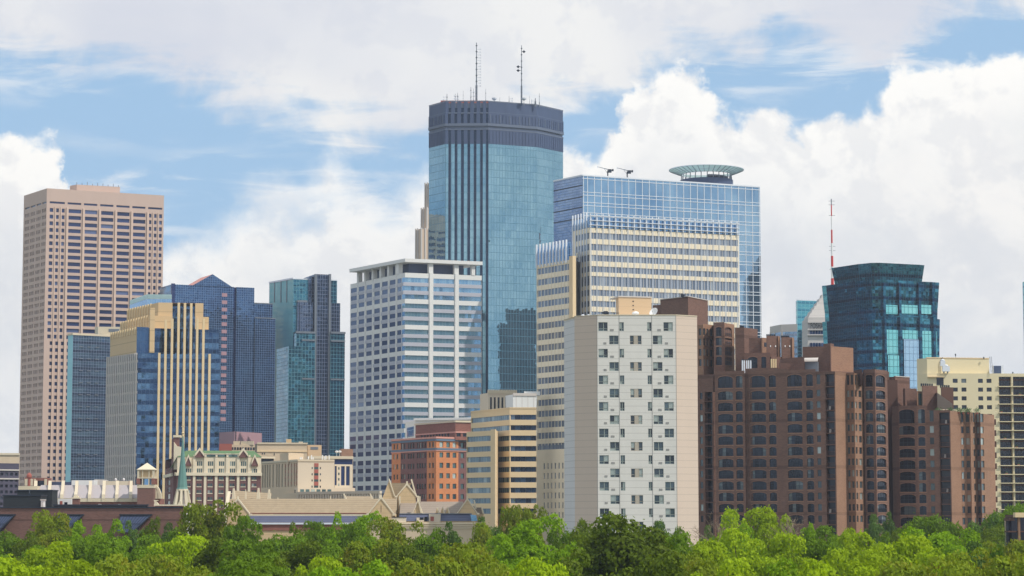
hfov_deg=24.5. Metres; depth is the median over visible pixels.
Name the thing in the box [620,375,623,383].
window
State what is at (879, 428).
arched window
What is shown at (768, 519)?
tree
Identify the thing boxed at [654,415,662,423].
window
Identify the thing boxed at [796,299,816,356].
teal glass slab
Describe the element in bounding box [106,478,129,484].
flat roofed annex
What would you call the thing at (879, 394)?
arched window
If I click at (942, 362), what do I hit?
duct unit
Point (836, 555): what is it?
tree
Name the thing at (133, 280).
window
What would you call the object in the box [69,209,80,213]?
window
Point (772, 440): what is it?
arched window
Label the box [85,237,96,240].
window
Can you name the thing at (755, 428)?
arched window
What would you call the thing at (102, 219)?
window
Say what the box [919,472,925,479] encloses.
arched window
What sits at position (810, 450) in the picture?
arched window
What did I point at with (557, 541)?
tree
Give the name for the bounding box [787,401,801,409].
arched window
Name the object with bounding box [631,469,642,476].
window
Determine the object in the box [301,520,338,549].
tree
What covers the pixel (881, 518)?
arched window
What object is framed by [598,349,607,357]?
window
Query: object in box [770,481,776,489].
arched window
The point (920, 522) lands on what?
tree
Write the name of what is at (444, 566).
tree
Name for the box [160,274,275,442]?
gabled glass tower
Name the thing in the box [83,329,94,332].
window
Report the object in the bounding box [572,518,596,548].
tree
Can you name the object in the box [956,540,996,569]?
tree
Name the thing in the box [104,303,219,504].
stepped sandstone tower
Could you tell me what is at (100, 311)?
window
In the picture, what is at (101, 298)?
window
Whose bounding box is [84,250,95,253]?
window
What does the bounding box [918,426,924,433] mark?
arched window
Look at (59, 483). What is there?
grey roof block
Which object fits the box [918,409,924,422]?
arched window
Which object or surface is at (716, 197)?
blue glass slab
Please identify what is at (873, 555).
tree
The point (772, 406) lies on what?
arched window
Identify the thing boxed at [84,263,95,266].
window
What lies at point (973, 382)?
cream apartment block
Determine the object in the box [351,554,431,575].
tree
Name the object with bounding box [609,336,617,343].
window
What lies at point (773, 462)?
arched window
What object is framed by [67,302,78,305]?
window
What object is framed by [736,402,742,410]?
arched window
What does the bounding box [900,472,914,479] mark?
arched window
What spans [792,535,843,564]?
tree
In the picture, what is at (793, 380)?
arched window
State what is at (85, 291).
window
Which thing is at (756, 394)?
arched window
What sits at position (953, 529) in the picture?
tree
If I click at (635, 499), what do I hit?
window
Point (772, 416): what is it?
arched window
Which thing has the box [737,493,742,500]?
arched window
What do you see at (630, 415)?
white apartment tower
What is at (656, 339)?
window
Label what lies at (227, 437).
podium block
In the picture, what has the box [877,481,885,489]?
arched window
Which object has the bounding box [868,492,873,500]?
arched window
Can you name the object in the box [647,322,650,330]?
window
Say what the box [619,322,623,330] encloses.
window
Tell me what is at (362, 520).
tree
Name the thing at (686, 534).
tree
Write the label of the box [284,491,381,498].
ribbed podium block
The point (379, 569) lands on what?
tree
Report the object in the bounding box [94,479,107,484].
white low annex
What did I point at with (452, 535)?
tree
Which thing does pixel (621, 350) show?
window
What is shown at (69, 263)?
window
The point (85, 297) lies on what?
window
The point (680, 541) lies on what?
tree
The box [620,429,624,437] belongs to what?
window
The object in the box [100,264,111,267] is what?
window
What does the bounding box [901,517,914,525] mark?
arched window
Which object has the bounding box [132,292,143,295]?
window
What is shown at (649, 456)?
window
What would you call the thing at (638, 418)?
window
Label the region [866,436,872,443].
arched window
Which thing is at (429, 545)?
tree
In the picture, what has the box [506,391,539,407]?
plain grey block
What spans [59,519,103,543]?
tree
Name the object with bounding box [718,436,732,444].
arched window
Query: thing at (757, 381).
arched window
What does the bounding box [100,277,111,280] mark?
window
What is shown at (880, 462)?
arched window
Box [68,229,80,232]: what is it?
window
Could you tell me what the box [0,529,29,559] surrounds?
tree
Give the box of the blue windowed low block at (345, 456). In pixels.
[307,449,352,487]
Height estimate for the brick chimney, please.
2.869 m
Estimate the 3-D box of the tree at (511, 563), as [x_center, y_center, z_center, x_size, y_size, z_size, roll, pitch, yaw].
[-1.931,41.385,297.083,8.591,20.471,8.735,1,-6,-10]
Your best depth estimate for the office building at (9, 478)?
903.26 m
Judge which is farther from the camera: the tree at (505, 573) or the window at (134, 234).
the window at (134, 234)
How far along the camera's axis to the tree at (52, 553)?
287.52 m
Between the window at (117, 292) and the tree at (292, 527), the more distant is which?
the window at (117, 292)
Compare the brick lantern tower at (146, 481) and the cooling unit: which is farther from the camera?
the cooling unit
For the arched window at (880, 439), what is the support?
in the brown brick condominium
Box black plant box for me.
[2,495,46,506]
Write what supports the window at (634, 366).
in the white apartment tower at (630, 415)
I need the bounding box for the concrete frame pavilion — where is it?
[1004,513,1023,546]
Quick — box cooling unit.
[992,365,1003,373]
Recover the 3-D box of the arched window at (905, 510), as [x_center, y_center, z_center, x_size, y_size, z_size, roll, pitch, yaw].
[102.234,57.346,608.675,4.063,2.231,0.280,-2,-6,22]
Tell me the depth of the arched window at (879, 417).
594.61 m
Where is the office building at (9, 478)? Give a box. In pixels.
[0,463,19,506]
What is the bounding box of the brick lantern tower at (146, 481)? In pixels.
[136,463,156,506]
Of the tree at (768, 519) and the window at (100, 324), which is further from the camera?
the window at (100, 324)
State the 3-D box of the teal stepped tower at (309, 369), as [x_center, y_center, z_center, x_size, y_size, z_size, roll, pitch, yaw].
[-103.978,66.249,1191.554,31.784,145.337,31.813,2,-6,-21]
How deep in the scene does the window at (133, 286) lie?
1265.56 m
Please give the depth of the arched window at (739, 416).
597.52 m
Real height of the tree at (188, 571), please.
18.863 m
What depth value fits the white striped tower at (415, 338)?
1033.32 m
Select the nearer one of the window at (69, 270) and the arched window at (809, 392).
the arched window at (809, 392)
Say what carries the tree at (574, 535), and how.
on the ground
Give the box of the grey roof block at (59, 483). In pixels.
[52,482,71,484]
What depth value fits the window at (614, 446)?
469.80 m
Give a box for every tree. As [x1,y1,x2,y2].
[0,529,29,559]
[0,542,46,566]
[0,553,49,575]
[11,529,40,566]
[18,538,74,569]
[25,509,71,554]
[33,558,107,575]
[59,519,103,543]
[63,534,126,567]
[83,537,163,575]
[88,518,132,554]
[94,553,179,575]
[125,520,145,553]
[135,526,185,558]
[136,548,186,575]
[139,515,160,544]
[147,532,208,567]
[160,521,173,541]
[163,558,213,575]
[175,499,242,555]
[185,535,248,572]
[207,553,290,575]
[213,539,282,575]
[223,514,269,551]
[255,530,308,557]
[271,556,292,575]
[278,539,332,575]
[289,521,305,542]
[294,553,343,575]
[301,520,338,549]
[307,556,393,575]
[317,536,382,575]
[318,511,346,545]
[327,522,362,558]
[330,533,404,572]
[341,510,381,540]
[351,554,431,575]
[364,516,423,556]
[383,540,435,575]
[397,551,502,575]
[410,527,446,560]
[433,537,496,568]
[444,521,469,548]
[462,557,511,575]
[467,517,495,554]
[477,516,503,550]
[482,536,522,574]
[485,512,568,564]
[499,500,522,536]
[508,554,569,575]
[515,504,547,544]
[542,541,583,575]
[546,525,575,552]
[550,546,591,575]
[555,526,588,556]
[567,511,685,575]
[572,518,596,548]
[600,550,689,575]
[643,519,668,535]
[644,533,688,559]
[662,552,732,575]
[663,525,687,547]
[681,530,693,551]
[681,548,702,572]
[686,536,729,571]
[687,512,728,548]
[690,553,750,575]
[699,525,714,543]
[714,506,748,553]
[714,526,783,575]
[726,522,764,559]
[741,504,791,551]
[752,530,810,574]
[763,514,803,549]
[766,556,799,575]
[788,522,817,553]
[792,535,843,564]
[796,556,860,575]
[802,547,857,575]
[815,524,841,547]
[818,529,879,575]
[834,527,855,550]
[844,556,879,575]
[852,532,932,573]
[854,546,891,575]
[862,513,888,545]
[876,556,973,575]
[878,512,947,558]
[882,511,897,546]
[890,525,918,560]
[898,526,969,557]
[914,544,944,575]
[924,514,966,546]
[932,551,997,575]
[941,547,1023,575]
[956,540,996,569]
[958,527,1004,560]
[963,513,1004,545]
[964,524,1004,556]
[980,504,1018,543]
[982,536,1023,571]
[1011,501,1023,513]
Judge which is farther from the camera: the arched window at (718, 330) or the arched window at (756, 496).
the arched window at (718, 330)
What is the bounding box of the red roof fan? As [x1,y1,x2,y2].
[26,473,31,485]
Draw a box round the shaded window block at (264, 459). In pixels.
[261,457,274,461]
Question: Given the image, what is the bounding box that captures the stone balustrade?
[154,500,182,506]
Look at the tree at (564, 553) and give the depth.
268.46 m
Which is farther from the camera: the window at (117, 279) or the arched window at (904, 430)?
the window at (117, 279)
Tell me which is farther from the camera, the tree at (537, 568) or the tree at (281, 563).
the tree at (281, 563)
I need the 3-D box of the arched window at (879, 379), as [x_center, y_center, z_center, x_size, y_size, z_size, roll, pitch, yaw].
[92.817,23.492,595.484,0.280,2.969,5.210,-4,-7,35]
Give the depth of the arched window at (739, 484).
595.91 m
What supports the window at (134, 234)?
in the granite tower at (92, 256)
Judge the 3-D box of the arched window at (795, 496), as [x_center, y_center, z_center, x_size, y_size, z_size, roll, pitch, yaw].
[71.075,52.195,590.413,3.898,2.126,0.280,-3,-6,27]
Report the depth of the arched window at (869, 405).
593.45 m
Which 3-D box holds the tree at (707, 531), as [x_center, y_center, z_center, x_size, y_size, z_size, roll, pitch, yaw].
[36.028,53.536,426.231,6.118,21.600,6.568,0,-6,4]
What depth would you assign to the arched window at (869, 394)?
593.74 m
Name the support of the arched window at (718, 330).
in the brown brick condominium
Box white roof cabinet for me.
[40,499,45,506]
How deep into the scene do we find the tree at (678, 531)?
393.95 m
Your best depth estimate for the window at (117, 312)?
1260.63 m
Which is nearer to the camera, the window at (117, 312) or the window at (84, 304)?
the window at (84, 304)
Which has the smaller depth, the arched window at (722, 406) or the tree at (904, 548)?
the tree at (904, 548)
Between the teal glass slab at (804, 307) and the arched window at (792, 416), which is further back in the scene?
the teal glass slab at (804, 307)
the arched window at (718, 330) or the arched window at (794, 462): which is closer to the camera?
the arched window at (794, 462)
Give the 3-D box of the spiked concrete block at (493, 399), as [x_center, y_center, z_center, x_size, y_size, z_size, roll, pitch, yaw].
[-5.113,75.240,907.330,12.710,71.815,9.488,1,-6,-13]
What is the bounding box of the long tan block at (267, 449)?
[255,439,321,460]
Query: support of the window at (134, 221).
in the granite tower at (92, 256)
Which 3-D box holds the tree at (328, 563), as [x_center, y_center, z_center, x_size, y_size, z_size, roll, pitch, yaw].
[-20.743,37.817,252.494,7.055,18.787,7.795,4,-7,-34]
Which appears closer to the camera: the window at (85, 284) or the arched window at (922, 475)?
the arched window at (922, 475)
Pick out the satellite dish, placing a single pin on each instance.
(653, 310)
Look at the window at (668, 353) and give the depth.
471.64 m
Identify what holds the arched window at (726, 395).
in the brown brick condominium
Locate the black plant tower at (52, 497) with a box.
[16,490,58,506]
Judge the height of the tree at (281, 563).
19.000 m
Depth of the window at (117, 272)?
1262.47 m
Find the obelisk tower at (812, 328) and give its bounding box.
[802,295,824,356]
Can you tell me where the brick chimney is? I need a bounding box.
[71,496,80,503]
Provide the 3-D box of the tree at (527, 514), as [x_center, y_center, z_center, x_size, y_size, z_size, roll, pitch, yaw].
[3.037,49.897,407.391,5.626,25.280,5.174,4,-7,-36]
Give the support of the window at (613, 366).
in the white apartment tower at (630, 415)
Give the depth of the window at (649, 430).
470.03 m
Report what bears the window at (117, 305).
in the granite tower at (92, 256)
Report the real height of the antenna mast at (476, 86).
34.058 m
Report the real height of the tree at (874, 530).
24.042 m
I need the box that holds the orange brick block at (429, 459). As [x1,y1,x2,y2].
[391,420,470,502]
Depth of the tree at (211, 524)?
395.81 m
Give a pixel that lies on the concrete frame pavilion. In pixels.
(1014, 525)
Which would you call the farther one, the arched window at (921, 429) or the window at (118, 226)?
the window at (118, 226)
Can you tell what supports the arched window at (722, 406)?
in the brown brick condominium
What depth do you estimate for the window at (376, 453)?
1040.51 m
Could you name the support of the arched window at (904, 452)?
in the brick condominium wing
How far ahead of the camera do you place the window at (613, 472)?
469.34 m
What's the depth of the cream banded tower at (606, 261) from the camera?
896.25 m
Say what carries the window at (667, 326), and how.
in the white apartment tower at (630, 415)
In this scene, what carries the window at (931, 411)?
in the brick condominium wing
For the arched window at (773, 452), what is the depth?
594.32 m
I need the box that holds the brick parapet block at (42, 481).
[24,478,51,485]
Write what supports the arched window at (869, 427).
in the brown brick condominium
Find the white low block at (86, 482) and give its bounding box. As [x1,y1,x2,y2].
[71,480,97,484]
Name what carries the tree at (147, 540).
on the ground
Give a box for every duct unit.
[940,359,944,372]
[942,364,949,372]
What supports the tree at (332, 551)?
on the ground
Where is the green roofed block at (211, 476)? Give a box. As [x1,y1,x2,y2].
[163,435,261,529]
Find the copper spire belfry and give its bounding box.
[173,426,190,534]
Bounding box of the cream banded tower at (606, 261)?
[536,212,739,550]
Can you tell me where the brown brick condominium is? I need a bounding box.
[653,294,888,550]
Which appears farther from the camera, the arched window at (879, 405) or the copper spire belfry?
the copper spire belfry
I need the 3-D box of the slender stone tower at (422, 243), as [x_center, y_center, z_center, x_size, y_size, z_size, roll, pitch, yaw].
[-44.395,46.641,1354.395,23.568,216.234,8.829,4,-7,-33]
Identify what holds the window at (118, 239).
in the granite tower at (92, 256)
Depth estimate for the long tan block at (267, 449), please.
950.15 m
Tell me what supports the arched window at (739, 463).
in the brown brick condominium
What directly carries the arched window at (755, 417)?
in the brown brick condominium
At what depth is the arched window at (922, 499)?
607.82 m
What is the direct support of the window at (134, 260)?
in the granite tower at (92, 256)
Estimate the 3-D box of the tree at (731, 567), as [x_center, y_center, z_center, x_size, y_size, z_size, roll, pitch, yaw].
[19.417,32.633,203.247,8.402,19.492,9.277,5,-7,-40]
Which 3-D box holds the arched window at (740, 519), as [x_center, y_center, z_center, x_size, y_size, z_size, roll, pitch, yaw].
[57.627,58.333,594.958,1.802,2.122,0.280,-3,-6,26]
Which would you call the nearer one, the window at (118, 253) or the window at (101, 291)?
the window at (101, 291)
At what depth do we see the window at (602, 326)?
472.21 m
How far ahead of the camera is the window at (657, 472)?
469.34 m
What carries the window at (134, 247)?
in the granite tower at (92, 256)
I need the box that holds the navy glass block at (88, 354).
[65,327,119,481]
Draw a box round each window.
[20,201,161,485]
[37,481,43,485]
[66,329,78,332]
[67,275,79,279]
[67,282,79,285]
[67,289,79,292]
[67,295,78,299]
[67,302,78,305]
[67,309,78,312]
[67,315,78,318]
[67,322,78,325]
[68,222,80,226]
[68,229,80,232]
[68,236,79,239]
[68,242,79,246]
[68,249,79,252]
[68,256,79,259]
[68,262,79,265]
[68,269,79,272]
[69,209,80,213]
[69,216,80,219]
[83,296,95,299]
[83,303,94,306]
[83,309,94,312]
[83,316,94,319]
[83,323,94,326]
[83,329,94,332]
[84,243,95,246]
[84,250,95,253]
[84,256,95,260]
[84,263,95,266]
[84,270,95,273]
[84,276,95,279]
[84,283,95,286]
[84,290,95,293]
[85,210,96,213]
[85,217,96,220]
[85,223,96,227]
[85,230,96,233]
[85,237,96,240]
[99,310,111,313]
[99,317,110,320]
[99,323,110,326]
[100,251,111,254]
[100,257,111,260]
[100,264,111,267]
[100,270,111,274]
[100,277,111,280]
[100,284,111,287]
[100,290,111,293]
[100,297,111,300]
[100,303,111,307]
[101,211,112,214]
[101,218,112,221]
[101,224,112,228]
[101,231,112,234]
[101,237,112,241]
[101,244,112,247]
[116,258,128,261]
[116,265,128,268]
[116,271,127,274]
[116,278,127,281]
[116,284,127,287]
[116,291,127,294]
[116,297,127,301]
[116,304,127,307]
[116,311,126,314]
[116,317,126,320]
[117,212,128,215]
[117,219,128,222]
[117,225,128,228]
[117,232,128,235]
[117,238,128,242]
[117,245,128,248]
[117,251,128,255]
[132,265,143,269]
[132,272,143,275]
[132,278,143,282]
[132,285,143,288]
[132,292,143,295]
[133,213,144,216]
[133,219,144,223]
[133,226,144,229]
[133,233,144,236]
[133,239,144,242]
[133,246,144,249]
[133,252,144,255]
[133,259,143,262]
[366,278,401,497]
[389,408,394,412]
[598,322,607,330]
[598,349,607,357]
[599,375,607,383]
[599,402,607,410]
[599,429,607,437]
[599,455,608,463]
[600,482,608,490]
[600,508,608,516]
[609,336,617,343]
[609,362,618,370]
[610,389,618,397]
[610,415,618,423]
[610,442,618,450]
[610,469,618,476]
[611,495,619,503]
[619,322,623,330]
[620,349,623,357]
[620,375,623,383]
[620,402,624,410]
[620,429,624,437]
[621,455,624,463]
[621,482,624,490]
[630,336,641,343]
[630,362,641,370]
[630,389,641,397]
[631,415,641,423]
[631,442,642,450]
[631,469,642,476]
[631,495,642,503]
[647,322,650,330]
[647,349,651,357]
[648,375,651,383]
[648,402,651,410]
[648,429,651,437]
[648,455,651,463]
[649,508,652,516]
[653,336,661,343]
[653,362,661,370]
[653,389,662,397]
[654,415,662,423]
[654,442,662,450]
[654,469,663,476]
[654,495,663,503]
[663,322,672,330]
[664,349,672,357]
[664,375,672,383]
[664,402,673,410]
[665,429,673,437]
[665,455,673,463]
[665,482,674,490]
[665,508,674,516]
[716,327,721,336]
[716,338,814,523]
[718,376,732,387]
[718,391,732,399]
[718,403,732,410]
[718,414,732,421]
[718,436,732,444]
[718,448,732,455]
[719,425,732,433]
[719,459,732,466]
[719,470,733,478]
[719,481,733,489]
[719,493,733,500]
[719,504,733,511]
[736,376,741,387]
[736,391,742,399]
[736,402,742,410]
[736,414,742,421]
[736,425,742,432]
[736,448,742,455]
[736,459,742,466]
[737,436,742,444]
[737,470,742,477]
[737,481,742,489]
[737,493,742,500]
[737,504,743,511]
[737,515,743,523]
[748,357,757,367]
[750,402,765,410]
[750,414,765,421]
[751,376,765,387]
[751,425,765,432]
[751,436,765,444]
[751,470,765,477]
[751,504,766,511]
[752,391,765,399]
[752,447,765,455]
[752,459,765,466]
[752,493,766,500]
[753,481,766,489]
[769,375,775,386]
[769,391,775,398]
[769,402,775,409]
[769,436,775,443]
[770,413,775,421]
[770,425,775,432]
[770,447,776,455]
[770,459,776,466]
[770,470,776,477]
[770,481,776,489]
[770,492,776,500]
[771,504,776,511]
[787,375,801,386]
[787,390,801,398]
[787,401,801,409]
[788,413,801,420]
[788,424,801,432]
[788,435,802,443]
[788,447,802,454]
[788,481,802,489]
[788,492,802,500]
[789,458,802,466]
[789,470,802,477]
[789,504,802,511]
[789,515,803,523]
[806,401,812,409]
[807,374,812,385]
[807,390,812,397]
[817,374,819,383]
[865,375,872,386]
[866,390,872,398]
[866,402,872,409]
[866,413,872,420]
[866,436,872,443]
[866,447,873,454]
[867,424,872,432]
[867,458,873,466]
[867,470,873,477]
[867,481,873,489]
[867,504,873,511]
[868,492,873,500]
[876,375,884,386]
[876,390,884,398]
[876,402,883,410]
[876,413,884,421]
[876,424,885,432]
[877,436,885,443]
[877,447,884,455]
[877,458,885,466]
[877,470,885,477]
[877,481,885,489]
[877,492,885,500]
[878,504,885,511]
[878,515,885,523]
[899,409,913,423]
[899,426,914,434]
[899,437,914,445]
[900,449,914,457]
[900,460,914,468]
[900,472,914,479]
[900,483,915,491]
[900,495,915,502]
[900,506,915,514]
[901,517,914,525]
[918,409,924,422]
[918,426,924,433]
[918,437,924,445]
[919,393,921,404]
[919,449,925,456]
[919,460,925,468]
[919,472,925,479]
[919,483,925,491]
[919,494,925,502]
[920,506,926,514]
[930,410,933,421]
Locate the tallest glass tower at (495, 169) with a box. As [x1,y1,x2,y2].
[428,100,563,393]
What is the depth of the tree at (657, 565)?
204.19 m
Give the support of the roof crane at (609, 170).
on the blue glass slab at (716, 197)
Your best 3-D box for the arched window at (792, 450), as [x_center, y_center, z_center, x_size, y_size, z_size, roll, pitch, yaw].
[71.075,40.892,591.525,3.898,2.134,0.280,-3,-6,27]
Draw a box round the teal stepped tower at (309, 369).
[269,274,345,455]
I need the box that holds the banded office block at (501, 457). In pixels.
[466,407,536,531]
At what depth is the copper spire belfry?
607.29 m
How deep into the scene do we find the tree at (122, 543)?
422.94 m
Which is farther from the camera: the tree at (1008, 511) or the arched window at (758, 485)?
the arched window at (758, 485)
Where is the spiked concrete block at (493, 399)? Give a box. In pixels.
[480,390,516,409]
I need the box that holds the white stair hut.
[58,499,71,503]
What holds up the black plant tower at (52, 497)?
on the brown brick hall
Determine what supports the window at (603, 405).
in the white apartment tower at (630, 415)
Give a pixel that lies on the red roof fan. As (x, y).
(29, 476)
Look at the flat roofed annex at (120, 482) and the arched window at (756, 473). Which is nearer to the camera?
the arched window at (756, 473)
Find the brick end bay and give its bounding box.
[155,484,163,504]
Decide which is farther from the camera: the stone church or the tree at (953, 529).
the stone church
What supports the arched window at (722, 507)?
in the brown brick condominium
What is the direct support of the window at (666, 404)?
in the white apartment tower at (630, 415)
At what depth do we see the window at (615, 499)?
468.77 m
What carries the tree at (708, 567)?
on the ground
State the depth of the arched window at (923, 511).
607.52 m
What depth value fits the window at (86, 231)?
1256.94 m
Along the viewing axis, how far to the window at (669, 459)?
469.57 m
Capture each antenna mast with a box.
[475,43,480,99]
[516,45,525,102]
[829,199,834,284]
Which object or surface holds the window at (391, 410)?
in the white striped tower at (415, 338)
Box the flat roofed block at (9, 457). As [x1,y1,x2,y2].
[0,453,19,465]
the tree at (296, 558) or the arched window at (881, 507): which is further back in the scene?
the arched window at (881, 507)
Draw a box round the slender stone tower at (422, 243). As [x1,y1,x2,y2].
[415,182,428,258]
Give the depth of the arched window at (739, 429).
597.22 m
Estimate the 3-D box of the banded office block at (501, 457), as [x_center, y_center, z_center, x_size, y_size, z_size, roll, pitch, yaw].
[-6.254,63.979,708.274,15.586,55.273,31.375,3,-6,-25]
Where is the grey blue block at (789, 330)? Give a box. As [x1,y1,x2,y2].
[770,324,797,356]
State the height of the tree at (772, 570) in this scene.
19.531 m
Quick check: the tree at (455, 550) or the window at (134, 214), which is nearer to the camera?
the tree at (455, 550)
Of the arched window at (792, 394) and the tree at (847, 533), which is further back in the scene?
the arched window at (792, 394)
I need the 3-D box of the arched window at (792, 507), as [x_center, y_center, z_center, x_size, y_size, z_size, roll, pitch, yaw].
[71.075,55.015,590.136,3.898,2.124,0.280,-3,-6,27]
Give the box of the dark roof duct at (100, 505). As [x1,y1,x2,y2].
[53,504,148,506]
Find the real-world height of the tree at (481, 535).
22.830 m
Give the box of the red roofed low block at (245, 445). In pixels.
[219,441,254,450]
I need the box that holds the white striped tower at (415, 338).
[349,258,482,497]
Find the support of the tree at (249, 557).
on the ground
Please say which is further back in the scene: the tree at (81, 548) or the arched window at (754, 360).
the arched window at (754, 360)
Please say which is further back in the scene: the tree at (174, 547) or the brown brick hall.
the brown brick hall
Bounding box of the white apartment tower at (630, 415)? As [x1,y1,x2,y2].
[564,296,698,546]
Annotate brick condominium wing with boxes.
[887,372,997,539]
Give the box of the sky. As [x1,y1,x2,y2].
[0,0,1023,452]
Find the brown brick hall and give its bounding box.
[0,507,183,557]
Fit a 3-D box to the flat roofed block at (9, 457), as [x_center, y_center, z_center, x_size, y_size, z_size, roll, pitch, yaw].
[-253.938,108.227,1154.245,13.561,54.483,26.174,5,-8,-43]
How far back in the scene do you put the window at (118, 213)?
1265.56 m
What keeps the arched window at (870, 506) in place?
in the brown brick condominium
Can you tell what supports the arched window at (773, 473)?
in the brown brick condominium
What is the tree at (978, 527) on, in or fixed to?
on the ground
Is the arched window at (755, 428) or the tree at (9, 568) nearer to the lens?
the tree at (9, 568)
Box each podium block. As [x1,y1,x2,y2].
[219,431,261,444]
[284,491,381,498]
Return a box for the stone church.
[224,479,483,545]
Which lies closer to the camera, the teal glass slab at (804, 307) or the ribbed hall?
the ribbed hall
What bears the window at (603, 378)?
in the white apartment tower at (630, 415)
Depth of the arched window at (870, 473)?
591.85 m
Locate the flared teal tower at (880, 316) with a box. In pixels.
[822,263,939,388]
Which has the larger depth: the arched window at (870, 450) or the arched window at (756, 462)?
the arched window at (756, 462)
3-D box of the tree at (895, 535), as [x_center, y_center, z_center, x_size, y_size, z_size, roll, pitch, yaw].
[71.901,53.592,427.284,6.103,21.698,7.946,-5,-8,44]
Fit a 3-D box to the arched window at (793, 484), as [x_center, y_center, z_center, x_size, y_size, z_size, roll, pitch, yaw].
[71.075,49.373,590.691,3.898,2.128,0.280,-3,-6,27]
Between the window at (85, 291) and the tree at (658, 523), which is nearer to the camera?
the tree at (658, 523)
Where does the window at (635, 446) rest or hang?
in the white apartment tower at (630, 415)
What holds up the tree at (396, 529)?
on the ground
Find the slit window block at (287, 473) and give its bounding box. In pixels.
[261,453,354,498]
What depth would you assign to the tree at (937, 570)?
219.66 m
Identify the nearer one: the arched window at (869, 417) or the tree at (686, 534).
the tree at (686, 534)
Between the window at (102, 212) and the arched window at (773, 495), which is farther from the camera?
the window at (102, 212)
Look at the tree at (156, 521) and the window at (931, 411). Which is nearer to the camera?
the tree at (156, 521)
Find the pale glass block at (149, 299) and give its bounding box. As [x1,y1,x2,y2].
[130,294,171,308]
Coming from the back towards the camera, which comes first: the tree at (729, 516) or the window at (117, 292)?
the window at (117, 292)
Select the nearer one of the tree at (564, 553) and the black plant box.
the tree at (564, 553)
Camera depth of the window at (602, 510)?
468.54 m
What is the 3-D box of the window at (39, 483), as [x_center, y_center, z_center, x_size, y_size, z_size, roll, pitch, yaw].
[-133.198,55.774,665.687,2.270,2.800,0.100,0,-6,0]
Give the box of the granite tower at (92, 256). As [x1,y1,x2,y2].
[19,182,163,485]
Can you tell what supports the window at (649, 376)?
in the white apartment tower at (630, 415)
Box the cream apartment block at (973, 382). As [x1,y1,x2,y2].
[917,357,1023,515]
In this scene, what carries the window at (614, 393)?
in the white apartment tower at (630, 415)
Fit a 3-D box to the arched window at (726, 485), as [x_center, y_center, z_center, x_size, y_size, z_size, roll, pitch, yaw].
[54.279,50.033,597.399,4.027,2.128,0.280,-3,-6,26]
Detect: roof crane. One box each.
[597,166,613,175]
[619,168,632,176]
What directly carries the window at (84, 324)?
in the granite tower at (92, 256)
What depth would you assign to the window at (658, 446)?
469.80 m
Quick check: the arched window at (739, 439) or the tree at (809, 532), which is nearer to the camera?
the tree at (809, 532)
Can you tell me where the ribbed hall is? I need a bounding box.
[18,481,136,503]
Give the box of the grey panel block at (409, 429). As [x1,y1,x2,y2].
[405,417,470,438]
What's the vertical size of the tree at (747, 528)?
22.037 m
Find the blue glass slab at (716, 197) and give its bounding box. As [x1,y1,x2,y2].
[553,164,761,337]
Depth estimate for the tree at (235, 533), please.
391.38 m
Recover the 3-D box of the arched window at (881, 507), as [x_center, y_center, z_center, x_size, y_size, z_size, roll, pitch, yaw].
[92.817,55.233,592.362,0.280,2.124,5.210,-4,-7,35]
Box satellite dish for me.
[649,308,657,313]
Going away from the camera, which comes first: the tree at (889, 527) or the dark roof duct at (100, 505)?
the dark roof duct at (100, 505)
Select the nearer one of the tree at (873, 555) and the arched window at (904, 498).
the tree at (873, 555)
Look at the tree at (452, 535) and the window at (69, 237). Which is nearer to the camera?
the tree at (452, 535)

